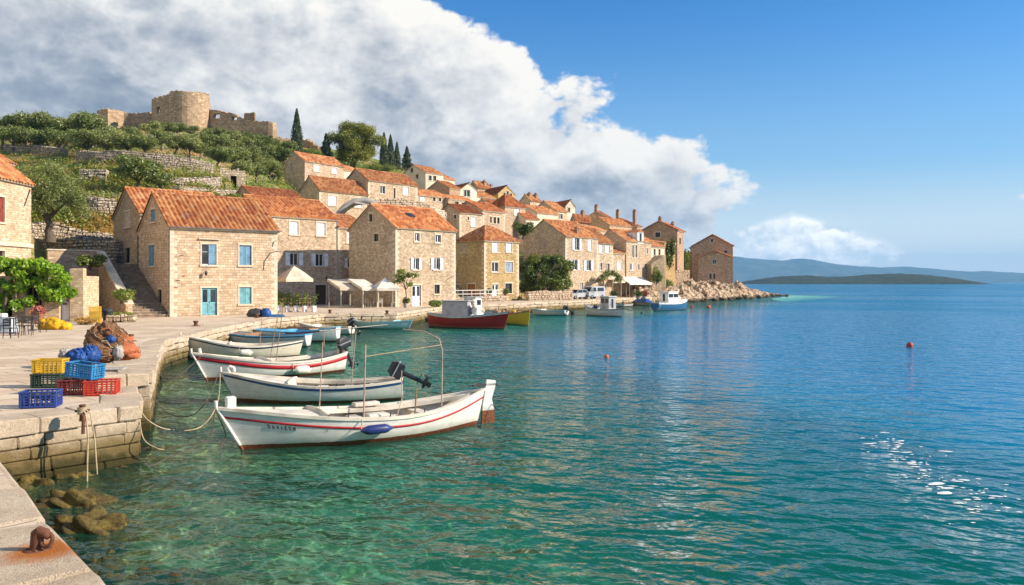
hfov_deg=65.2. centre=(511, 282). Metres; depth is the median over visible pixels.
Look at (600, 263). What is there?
window
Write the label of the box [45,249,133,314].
stair parapet
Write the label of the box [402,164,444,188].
stone house
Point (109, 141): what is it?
olive tree
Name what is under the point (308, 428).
rowing boat
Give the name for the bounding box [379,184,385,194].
window
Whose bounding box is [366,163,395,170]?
bush
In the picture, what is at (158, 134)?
olive tree
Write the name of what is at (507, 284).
window
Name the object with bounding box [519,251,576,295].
carob tree
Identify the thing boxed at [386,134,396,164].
cypress
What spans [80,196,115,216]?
terrace wall
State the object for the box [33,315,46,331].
cafe chair
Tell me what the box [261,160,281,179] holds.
olive tree
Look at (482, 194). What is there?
stone house
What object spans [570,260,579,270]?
window
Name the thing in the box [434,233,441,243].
window
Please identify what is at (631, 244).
window
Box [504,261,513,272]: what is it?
window
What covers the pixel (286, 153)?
olive tree
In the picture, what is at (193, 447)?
mooring rope
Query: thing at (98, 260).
bush
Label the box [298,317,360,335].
skiff
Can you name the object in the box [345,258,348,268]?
window
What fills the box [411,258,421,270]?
window
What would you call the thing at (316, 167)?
window
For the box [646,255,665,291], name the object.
sloping wall
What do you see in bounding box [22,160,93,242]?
olive tree
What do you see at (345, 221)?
stone house
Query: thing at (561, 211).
stone house
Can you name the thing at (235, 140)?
olive tree
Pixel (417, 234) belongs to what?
window
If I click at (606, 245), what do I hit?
window
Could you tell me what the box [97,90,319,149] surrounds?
castle ruin
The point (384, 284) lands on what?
canopy
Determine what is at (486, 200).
stone house
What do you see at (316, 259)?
window
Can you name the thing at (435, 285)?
window
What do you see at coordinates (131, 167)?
olive tree
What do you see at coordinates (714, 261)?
window
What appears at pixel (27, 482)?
rock
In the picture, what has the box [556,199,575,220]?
stone house
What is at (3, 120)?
olive tree
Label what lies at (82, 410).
mooring rope
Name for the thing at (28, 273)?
grape vine
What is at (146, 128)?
olive tree
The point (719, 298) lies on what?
boulders
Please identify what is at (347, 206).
shed roof
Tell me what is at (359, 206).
window
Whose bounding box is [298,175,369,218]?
stone house
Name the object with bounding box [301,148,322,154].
bush
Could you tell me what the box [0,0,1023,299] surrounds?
sky
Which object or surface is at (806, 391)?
sea
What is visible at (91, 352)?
fishing net
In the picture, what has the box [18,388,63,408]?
crate
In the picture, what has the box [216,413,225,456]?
mooring rope
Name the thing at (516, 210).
window
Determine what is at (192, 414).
mooring rope
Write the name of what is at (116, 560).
rock
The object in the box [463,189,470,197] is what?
window
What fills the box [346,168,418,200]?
stone house
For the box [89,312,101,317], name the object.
crate
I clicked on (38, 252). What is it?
hillside
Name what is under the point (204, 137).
olive tree
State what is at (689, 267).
stone house
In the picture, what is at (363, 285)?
canopy
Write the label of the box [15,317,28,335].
cafe chair
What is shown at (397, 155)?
cypress
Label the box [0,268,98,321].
stone tavern
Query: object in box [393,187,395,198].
window
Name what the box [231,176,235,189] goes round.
doorway
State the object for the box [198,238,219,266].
window
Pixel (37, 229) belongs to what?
terrace wall
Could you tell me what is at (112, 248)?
retaining wall
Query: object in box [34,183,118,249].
dry grass
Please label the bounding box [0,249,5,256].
window
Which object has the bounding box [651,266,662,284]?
bush
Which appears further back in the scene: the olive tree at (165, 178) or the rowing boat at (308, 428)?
the olive tree at (165, 178)
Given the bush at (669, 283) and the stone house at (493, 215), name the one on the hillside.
the stone house at (493, 215)
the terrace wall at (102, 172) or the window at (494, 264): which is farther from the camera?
the window at (494, 264)
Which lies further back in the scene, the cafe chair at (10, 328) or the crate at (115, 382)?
the cafe chair at (10, 328)
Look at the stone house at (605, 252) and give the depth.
129.54 m
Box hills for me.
[733,256,1023,282]
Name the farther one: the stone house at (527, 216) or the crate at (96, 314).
the stone house at (527, 216)
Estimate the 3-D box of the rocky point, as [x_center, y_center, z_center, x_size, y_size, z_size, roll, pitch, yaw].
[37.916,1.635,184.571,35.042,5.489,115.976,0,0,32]
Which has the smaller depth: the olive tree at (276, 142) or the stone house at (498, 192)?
the olive tree at (276, 142)
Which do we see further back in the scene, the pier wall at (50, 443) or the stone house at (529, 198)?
the stone house at (529, 198)
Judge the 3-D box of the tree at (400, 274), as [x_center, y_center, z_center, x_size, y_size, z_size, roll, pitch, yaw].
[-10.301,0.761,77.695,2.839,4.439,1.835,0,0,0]
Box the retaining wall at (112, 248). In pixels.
[40,238,123,263]
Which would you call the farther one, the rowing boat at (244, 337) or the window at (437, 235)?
the window at (437, 235)
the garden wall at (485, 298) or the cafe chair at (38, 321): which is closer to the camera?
the cafe chair at (38, 321)
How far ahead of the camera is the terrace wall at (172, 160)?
104.78 m
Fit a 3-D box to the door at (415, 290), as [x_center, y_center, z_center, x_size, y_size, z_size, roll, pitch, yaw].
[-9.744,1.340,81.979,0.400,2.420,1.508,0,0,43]
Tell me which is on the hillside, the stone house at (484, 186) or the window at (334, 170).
the stone house at (484, 186)
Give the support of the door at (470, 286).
in the stone house at (487, 256)
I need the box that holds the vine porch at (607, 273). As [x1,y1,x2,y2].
[596,269,624,297]
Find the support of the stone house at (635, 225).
on the hillside
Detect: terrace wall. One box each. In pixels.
[4,143,67,155]
[31,222,113,240]
[75,150,213,173]
[79,169,108,181]
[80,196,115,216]
[159,174,221,187]
[172,186,237,195]
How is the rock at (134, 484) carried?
in the sea
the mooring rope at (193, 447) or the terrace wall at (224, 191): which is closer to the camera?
the mooring rope at (193, 447)
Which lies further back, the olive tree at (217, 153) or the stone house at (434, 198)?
the stone house at (434, 198)
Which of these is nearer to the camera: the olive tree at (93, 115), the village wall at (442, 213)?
the village wall at (442, 213)
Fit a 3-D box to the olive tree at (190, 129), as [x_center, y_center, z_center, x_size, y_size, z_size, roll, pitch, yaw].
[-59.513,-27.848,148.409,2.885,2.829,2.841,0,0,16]
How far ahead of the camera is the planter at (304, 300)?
66.70 m
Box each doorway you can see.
[6,298,11,315]
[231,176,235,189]
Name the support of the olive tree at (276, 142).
on the hillside
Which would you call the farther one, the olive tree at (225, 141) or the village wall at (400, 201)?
the olive tree at (225, 141)
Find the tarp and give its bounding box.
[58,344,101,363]
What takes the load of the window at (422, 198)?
in the stone house at (434, 198)
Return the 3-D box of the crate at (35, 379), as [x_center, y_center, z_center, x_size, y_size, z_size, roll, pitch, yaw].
[-10.926,2.310,18.900,0.688,0.330,0.468,0,0,-6]
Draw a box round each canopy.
[327,279,359,307]
[348,279,377,307]
[373,278,399,307]
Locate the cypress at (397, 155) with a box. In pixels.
[394,142,400,169]
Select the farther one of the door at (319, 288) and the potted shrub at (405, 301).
the door at (319, 288)
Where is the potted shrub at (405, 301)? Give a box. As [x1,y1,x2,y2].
[401,297,409,307]
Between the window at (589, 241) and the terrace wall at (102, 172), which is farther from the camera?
the window at (589, 241)
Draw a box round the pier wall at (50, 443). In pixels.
[0,385,142,481]
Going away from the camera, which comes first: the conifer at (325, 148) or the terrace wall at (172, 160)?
the terrace wall at (172, 160)
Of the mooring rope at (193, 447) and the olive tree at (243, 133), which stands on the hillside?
the olive tree at (243, 133)
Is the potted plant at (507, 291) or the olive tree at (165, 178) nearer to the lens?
the olive tree at (165, 178)
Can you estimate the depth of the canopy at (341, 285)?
79.11 m
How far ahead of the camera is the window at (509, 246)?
107.39 m
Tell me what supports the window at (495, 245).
in the stone house at (487, 256)
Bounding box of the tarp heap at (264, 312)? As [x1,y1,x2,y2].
[246,308,284,316]
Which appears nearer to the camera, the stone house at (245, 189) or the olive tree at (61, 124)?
the stone house at (245, 189)
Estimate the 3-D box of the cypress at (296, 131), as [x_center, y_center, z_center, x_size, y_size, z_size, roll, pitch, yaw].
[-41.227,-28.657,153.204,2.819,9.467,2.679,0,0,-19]
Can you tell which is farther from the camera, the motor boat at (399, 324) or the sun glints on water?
the motor boat at (399, 324)
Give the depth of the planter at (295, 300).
66.73 m
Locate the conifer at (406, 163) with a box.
[401,146,413,170]
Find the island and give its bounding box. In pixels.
[733,273,989,283]
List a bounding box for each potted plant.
[485,288,492,295]
[501,287,510,295]
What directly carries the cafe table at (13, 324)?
on the quay paving
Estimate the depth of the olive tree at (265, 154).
138.47 m
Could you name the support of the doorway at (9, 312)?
in the stone tavern
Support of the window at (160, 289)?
in the stone house at (207, 255)
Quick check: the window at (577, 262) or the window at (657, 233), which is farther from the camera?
the window at (657, 233)
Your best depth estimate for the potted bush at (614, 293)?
116.99 m
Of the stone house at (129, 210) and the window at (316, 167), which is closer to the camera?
the stone house at (129, 210)
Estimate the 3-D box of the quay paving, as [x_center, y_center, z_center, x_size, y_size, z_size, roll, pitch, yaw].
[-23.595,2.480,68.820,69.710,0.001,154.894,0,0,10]
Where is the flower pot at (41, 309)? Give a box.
[29,305,47,322]
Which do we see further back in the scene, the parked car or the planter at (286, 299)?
the parked car
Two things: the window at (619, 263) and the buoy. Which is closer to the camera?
the buoy
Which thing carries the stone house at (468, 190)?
on the hillside
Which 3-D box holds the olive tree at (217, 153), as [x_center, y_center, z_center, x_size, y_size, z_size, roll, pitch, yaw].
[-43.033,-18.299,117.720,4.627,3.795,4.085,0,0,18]
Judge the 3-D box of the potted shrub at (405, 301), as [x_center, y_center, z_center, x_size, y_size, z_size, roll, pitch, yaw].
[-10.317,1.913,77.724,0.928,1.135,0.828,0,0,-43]
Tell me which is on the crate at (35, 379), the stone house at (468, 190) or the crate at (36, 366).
the crate at (36, 366)
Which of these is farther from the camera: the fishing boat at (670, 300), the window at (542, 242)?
the window at (542, 242)
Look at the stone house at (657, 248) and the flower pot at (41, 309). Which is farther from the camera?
the stone house at (657, 248)
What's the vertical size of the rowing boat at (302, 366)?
3.046 m
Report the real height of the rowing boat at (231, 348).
2.101 m
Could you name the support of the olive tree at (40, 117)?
on the hillside
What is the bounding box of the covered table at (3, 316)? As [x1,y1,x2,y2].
[0,313,18,332]
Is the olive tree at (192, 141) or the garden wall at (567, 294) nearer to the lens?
the garden wall at (567, 294)
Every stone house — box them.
[0,154,17,165]
[0,156,36,275]
[110,186,214,268]
[136,191,280,316]
[236,185,303,198]
[241,193,348,304]
[284,151,344,191]
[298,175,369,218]
[334,213,355,304]
[344,165,353,178]
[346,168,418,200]
[346,203,458,306]
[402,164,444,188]
[418,189,445,209]
[427,180,460,195]
[439,193,472,205]
[441,203,482,238]
[443,175,455,184]
[456,182,477,200]
[456,225,521,300]
[463,200,506,231]
[471,180,490,191]
[477,191,495,200]
[477,198,494,202]
[485,185,515,199]
[491,194,527,238]
[518,211,539,253]
[519,192,541,205]
[521,219,599,297]
[524,204,558,221]
[538,200,567,220]
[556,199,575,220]
[570,209,591,224]
[583,225,606,234]
[587,228,614,297]
[588,217,632,231]
[589,204,611,220]
[604,229,652,294]
[613,247,628,296]
[615,209,642,229]
[642,216,685,269]
[647,238,665,257]
[654,240,675,283]
[686,250,691,278]
[689,234,734,282]
[696,250,733,283]
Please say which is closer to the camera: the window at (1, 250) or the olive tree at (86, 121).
the window at (1, 250)
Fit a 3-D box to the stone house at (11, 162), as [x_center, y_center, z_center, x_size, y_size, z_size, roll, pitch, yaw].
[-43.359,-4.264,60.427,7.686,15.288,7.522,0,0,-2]
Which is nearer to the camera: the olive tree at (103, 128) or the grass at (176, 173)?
the grass at (176, 173)
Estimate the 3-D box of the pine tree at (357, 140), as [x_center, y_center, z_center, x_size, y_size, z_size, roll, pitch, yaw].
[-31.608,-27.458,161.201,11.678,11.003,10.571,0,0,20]
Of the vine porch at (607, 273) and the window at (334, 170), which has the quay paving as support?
the vine porch at (607, 273)
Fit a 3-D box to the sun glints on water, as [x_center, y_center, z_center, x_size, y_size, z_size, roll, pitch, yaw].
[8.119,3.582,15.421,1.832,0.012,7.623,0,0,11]
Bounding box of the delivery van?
[582,286,604,298]
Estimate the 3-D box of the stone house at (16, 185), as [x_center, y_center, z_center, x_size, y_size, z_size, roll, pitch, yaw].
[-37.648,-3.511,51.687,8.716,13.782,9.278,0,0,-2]
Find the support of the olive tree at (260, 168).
on the hillside
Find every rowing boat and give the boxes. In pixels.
[180,318,302,361]
[190,303,387,383]
[203,324,312,348]
[214,329,496,454]
[219,332,431,406]
[252,326,340,344]
[501,309,529,326]
[616,303,633,307]
[634,297,652,306]
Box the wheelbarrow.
[101,308,113,320]
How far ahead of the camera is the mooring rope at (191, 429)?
17.49 m
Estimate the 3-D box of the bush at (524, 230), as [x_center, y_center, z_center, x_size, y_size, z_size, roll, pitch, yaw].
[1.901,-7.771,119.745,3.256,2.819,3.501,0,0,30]
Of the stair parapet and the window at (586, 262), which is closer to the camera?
the stair parapet
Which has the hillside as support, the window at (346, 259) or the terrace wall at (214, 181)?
the terrace wall at (214, 181)
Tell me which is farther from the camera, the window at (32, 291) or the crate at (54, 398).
the window at (32, 291)
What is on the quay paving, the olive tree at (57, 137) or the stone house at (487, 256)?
the stone house at (487, 256)
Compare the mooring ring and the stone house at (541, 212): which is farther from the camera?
the stone house at (541, 212)
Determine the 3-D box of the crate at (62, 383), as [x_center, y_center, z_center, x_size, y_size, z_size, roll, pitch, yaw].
[-9.647,2.310,17.739,0.688,0.330,0.468,0,0,-10]
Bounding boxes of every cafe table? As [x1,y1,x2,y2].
[5,318,20,333]
[24,316,39,330]
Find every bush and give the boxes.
[74,253,108,270]
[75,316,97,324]
[109,288,136,305]
[223,193,241,196]
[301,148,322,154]
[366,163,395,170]
[428,300,441,306]
[512,221,535,239]
[609,290,618,295]
[634,290,642,298]
[642,290,648,298]
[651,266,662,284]
[665,238,675,269]
[666,278,673,286]
[684,249,690,269]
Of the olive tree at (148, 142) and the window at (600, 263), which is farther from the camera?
the window at (600, 263)
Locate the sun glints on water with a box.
[862,432,1020,523]
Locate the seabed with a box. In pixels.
[86,299,1023,584]
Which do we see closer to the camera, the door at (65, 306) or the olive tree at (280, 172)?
the door at (65, 306)
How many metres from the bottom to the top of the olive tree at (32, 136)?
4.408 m
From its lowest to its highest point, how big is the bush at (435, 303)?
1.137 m
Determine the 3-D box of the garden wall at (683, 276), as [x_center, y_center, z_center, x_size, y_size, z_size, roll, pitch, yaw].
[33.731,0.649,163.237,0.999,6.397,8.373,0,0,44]
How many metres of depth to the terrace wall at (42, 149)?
114.68 m
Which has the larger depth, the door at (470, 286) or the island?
the island
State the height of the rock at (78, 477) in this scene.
0.786 m
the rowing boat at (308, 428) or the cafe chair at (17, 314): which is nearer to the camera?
the rowing boat at (308, 428)
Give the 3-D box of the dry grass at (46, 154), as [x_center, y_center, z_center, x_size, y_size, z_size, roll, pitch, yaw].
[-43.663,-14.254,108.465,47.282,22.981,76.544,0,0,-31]
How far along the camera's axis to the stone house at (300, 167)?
132.17 m
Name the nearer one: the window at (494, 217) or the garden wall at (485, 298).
the garden wall at (485, 298)
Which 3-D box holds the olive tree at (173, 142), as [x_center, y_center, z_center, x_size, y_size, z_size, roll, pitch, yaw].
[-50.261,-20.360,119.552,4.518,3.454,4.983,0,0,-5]
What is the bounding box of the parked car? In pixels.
[572,289,587,298]
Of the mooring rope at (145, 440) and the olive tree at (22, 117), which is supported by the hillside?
the olive tree at (22, 117)
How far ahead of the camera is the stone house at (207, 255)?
59.70 m
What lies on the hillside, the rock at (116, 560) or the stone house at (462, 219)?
the stone house at (462, 219)
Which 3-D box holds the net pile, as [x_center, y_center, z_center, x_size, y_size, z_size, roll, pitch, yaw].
[-24.018,2.252,41.977,1.927,0.902,0.868,0,0,0]
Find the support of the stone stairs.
on the quay paving
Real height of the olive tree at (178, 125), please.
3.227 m
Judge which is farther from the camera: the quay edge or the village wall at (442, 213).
the village wall at (442, 213)
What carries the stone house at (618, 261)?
on the quay paving
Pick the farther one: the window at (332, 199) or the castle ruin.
the castle ruin
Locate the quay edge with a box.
[0,462,104,584]
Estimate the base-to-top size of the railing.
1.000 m
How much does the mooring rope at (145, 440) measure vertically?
0.789 m
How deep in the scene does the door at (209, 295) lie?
58.87 m
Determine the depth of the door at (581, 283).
124.83 m
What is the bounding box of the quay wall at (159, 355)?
[131,297,651,454]
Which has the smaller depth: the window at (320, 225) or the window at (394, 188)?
the window at (320, 225)
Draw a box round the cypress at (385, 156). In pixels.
[379,132,389,165]
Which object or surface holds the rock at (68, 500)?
in the sea
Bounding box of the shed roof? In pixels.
[336,197,375,213]
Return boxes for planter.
[105,311,136,321]
[277,292,283,311]
[282,292,291,311]
[291,292,300,310]
[300,292,308,311]
[310,293,318,311]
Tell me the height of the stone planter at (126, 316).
0.756 m
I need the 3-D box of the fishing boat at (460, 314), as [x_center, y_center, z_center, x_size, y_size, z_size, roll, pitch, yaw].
[-3.564,2.175,63.233,7.906,3.451,2.258,0,0,31]
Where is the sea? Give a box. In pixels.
[24,283,1023,584]
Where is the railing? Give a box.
[456,290,504,296]
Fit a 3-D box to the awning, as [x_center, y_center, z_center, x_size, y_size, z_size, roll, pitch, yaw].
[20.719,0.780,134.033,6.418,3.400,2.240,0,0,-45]
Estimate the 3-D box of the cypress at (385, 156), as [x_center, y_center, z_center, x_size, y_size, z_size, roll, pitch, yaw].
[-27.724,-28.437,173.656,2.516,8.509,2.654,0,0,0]
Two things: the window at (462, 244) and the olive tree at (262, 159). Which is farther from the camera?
the olive tree at (262, 159)
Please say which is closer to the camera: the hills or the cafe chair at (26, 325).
the cafe chair at (26, 325)
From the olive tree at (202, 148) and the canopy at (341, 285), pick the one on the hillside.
the olive tree at (202, 148)
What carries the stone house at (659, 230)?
on the hillside
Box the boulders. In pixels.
[643,292,788,308]
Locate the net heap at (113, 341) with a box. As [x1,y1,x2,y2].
[83,320,140,362]
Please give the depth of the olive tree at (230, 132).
151.70 m
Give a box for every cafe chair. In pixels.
[3,319,18,338]
[15,312,23,327]
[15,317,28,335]
[21,317,33,335]
[28,311,38,326]
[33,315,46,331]
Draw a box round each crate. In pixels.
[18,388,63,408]
[29,373,67,387]
[31,358,69,373]
[56,378,95,394]
[64,360,105,379]
[82,378,120,395]
[89,306,101,311]
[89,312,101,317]
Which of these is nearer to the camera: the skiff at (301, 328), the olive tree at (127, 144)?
the skiff at (301, 328)
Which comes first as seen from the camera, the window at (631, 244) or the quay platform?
the quay platform
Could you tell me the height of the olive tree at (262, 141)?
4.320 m
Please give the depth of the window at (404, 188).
127.70 m
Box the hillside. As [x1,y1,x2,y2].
[0,127,540,320]
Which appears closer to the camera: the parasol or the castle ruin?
the parasol
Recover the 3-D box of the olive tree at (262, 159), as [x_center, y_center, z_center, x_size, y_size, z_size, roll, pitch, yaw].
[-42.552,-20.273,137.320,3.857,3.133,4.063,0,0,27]
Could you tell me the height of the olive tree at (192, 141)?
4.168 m
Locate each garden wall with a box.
[456,295,508,302]
[525,289,573,300]
[675,270,689,283]
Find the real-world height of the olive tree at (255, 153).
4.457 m
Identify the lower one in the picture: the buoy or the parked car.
the buoy
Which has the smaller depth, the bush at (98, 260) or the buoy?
the buoy
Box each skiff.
[278,326,318,329]
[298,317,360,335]
[532,305,573,316]
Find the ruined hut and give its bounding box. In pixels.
[220,168,245,189]
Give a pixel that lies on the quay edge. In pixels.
(60, 562)
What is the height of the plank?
0.060 m
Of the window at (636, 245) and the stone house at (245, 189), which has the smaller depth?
the stone house at (245, 189)
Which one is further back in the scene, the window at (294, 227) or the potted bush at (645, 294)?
the potted bush at (645, 294)
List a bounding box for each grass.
[2,143,265,240]
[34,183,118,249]
[71,158,227,191]
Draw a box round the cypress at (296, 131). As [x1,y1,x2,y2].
[290,108,303,151]
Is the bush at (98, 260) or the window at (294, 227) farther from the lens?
the window at (294, 227)
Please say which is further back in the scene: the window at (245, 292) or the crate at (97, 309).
the window at (245, 292)
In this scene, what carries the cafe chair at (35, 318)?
on the quay paving
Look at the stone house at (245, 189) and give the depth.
100.62 m
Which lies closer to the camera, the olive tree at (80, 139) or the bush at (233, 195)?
the bush at (233, 195)
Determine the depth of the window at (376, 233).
82.22 m
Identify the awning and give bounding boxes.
[621,277,651,296]
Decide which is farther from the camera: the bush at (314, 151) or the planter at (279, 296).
the bush at (314, 151)
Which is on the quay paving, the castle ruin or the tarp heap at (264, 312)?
the tarp heap at (264, 312)
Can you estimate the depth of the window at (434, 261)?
84.17 m
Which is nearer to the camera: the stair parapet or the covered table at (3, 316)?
the covered table at (3, 316)
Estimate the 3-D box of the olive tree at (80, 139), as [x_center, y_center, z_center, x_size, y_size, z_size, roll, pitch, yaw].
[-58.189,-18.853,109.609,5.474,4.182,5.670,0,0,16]
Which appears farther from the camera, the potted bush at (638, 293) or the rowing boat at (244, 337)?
the potted bush at (638, 293)
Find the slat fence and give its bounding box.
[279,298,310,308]
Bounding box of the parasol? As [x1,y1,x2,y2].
[278,266,312,311]
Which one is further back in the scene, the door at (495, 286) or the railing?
the door at (495, 286)
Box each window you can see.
[0,195,6,223]
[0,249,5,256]
[27,286,41,306]
[123,209,130,228]
[124,246,130,263]
[147,243,154,267]
[149,207,155,223]
[157,288,161,305]
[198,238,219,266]
[238,243,253,266]
[238,285,253,305]
[286,253,302,266]
[288,219,299,235]
[311,253,327,266]
[313,163,320,172]
[316,221,326,236]
[327,194,337,206]
[331,166,337,174]
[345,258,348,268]
[346,231,348,243]
[353,196,362,207]
[368,212,373,222]
[372,232,379,242]
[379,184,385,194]
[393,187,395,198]
[402,185,409,195]
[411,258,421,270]
[414,231,420,242]
[420,196,425,201]
[431,258,442,270]
[433,283,440,294]
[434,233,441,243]
[459,242,466,252]
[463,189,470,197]
[470,215,476,227]
[491,242,499,252]
[491,261,499,272]
[493,216,496,224]
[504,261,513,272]
[504,282,512,293]
[506,242,512,252]
[514,208,518,215]
[538,238,546,250]
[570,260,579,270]
[572,238,581,250]
[584,260,593,271]
[587,239,592,251]
[598,244,603,253]
[599,262,602,270]
[605,244,610,253]
[617,261,621,270]
[631,244,634,258]
[635,244,637,258]
[654,231,660,237]
[712,259,716,264]
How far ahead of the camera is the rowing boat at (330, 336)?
47.98 m
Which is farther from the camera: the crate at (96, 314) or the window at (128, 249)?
the window at (128, 249)
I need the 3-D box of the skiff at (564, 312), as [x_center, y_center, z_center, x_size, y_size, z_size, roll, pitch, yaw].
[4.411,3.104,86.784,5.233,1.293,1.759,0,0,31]
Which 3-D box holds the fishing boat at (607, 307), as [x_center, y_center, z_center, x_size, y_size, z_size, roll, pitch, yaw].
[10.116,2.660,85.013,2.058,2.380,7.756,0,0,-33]
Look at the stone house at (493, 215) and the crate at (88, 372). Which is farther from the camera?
the stone house at (493, 215)
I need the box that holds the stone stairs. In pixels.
[113,264,168,317]
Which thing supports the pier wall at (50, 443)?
in the sea
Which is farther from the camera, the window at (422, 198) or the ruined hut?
the window at (422, 198)
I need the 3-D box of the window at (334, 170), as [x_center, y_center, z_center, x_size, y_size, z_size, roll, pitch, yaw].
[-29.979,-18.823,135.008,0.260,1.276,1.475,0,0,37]
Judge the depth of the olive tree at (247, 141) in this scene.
141.33 m
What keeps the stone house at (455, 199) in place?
on the hillside
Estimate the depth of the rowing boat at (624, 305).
117.98 m
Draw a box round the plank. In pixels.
[81,367,126,370]
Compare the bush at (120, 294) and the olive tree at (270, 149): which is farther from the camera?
the olive tree at (270, 149)
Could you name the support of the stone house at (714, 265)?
on the rocky point
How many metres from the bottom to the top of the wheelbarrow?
0.883 m
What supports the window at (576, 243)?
in the stone house at (576, 242)
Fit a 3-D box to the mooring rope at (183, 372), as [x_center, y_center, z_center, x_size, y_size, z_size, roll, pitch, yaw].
[-11.365,2.920,27.167,1.700,0.695,0.204,0,0,-43]
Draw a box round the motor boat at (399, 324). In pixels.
[355,316,412,330]
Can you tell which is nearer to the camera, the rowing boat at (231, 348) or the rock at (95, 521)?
the rock at (95, 521)
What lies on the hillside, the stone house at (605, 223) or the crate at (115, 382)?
the stone house at (605, 223)
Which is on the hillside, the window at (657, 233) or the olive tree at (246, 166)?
the olive tree at (246, 166)
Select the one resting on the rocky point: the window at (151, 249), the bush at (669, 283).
the bush at (669, 283)
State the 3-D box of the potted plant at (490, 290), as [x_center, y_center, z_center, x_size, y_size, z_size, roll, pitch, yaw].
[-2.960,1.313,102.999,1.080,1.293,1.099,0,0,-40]
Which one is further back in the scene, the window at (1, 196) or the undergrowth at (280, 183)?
the undergrowth at (280, 183)
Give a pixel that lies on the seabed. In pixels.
(400, 563)
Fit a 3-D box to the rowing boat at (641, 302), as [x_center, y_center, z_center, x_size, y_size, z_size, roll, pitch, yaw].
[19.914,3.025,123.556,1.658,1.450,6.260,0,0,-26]
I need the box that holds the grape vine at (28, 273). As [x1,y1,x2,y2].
[0,256,89,316]
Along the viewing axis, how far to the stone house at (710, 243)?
195.02 m
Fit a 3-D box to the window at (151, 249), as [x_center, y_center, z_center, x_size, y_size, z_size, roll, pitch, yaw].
[-27.154,-2.015,60.394,0.260,1.819,1.805,0,0,-40]
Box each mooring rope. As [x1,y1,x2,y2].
[75,404,97,485]
[139,421,163,449]
[142,374,220,430]
[152,372,218,416]
[152,410,215,466]
[158,357,200,378]
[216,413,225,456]
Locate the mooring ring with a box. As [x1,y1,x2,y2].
[23,526,54,553]
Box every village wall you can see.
[374,198,430,207]
[430,207,446,220]
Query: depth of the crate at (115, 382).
17.44 m
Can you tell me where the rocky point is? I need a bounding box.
[624,278,775,307]
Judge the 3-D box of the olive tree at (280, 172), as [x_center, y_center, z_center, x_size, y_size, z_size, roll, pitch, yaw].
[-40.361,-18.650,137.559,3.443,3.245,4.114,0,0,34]
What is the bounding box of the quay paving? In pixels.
[0,297,634,528]
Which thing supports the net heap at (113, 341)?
on the quay paving
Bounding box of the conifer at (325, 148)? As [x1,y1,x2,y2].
[319,133,334,156]
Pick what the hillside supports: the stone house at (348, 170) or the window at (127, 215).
the stone house at (348, 170)
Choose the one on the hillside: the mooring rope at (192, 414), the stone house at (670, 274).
the stone house at (670, 274)
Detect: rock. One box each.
[17,473,63,503]
[35,488,118,526]
[50,505,144,563]
[54,470,106,493]
[87,549,126,584]
[100,465,152,501]
[105,565,225,584]
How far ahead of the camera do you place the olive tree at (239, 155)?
120.61 m
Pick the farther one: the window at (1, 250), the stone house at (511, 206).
the stone house at (511, 206)
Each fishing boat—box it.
[427,288,509,331]
[458,297,497,313]
[584,296,632,316]
[650,291,687,310]
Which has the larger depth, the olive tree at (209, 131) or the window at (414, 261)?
the olive tree at (209, 131)
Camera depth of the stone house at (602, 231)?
143.02 m
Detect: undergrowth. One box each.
[2,143,295,244]
[223,150,405,189]
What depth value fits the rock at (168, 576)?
9.96 m
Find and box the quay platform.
[57,360,152,454]
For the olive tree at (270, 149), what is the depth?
141.62 m
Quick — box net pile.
[36,317,72,329]
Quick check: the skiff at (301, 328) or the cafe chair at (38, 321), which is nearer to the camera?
the cafe chair at (38, 321)
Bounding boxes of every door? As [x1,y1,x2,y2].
[61,298,68,320]
[200,286,219,315]
[314,283,327,304]
[411,283,421,306]
[466,283,475,296]
[491,283,498,295]
[579,281,583,288]
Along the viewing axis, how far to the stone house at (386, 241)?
82.93 m
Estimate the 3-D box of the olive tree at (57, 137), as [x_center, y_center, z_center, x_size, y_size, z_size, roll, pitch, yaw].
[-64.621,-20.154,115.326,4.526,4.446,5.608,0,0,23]
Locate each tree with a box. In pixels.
[0,114,20,149]
[0,124,26,153]
[1,110,39,144]
[14,125,50,145]
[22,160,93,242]
[29,109,58,145]
[42,114,80,146]
[43,127,79,147]
[62,128,106,150]
[67,110,106,120]
[70,111,107,133]
[86,128,122,150]
[95,125,119,133]
[111,153,164,186]
[114,130,141,150]
[120,126,146,149]
[126,133,158,152]
[138,122,164,133]
[144,172,174,188]
[149,119,174,133]
[150,129,176,150]
[158,134,189,154]
[166,122,186,133]
[178,132,203,157]
[185,125,199,133]
[189,142,209,159]
[197,129,220,156]
[202,128,213,134]
[204,144,236,169]
[209,133,231,147]
[213,126,227,135]
[218,132,241,148]
[224,147,250,163]
[227,130,240,136]
[229,159,255,173]
[234,134,256,147]
[235,142,262,160]
[241,130,252,136]
[245,134,273,148]
[248,161,267,182]
[252,149,275,160]
[255,155,274,163]
[260,143,281,157]
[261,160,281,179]
[263,137,281,147]
[272,166,284,180]
[275,145,294,166]
[278,139,298,149]
[324,119,388,167]
[392,268,419,296]
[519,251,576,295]
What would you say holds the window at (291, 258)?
in the stone house at (307, 238)
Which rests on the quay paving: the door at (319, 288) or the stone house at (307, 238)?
the stone house at (307, 238)

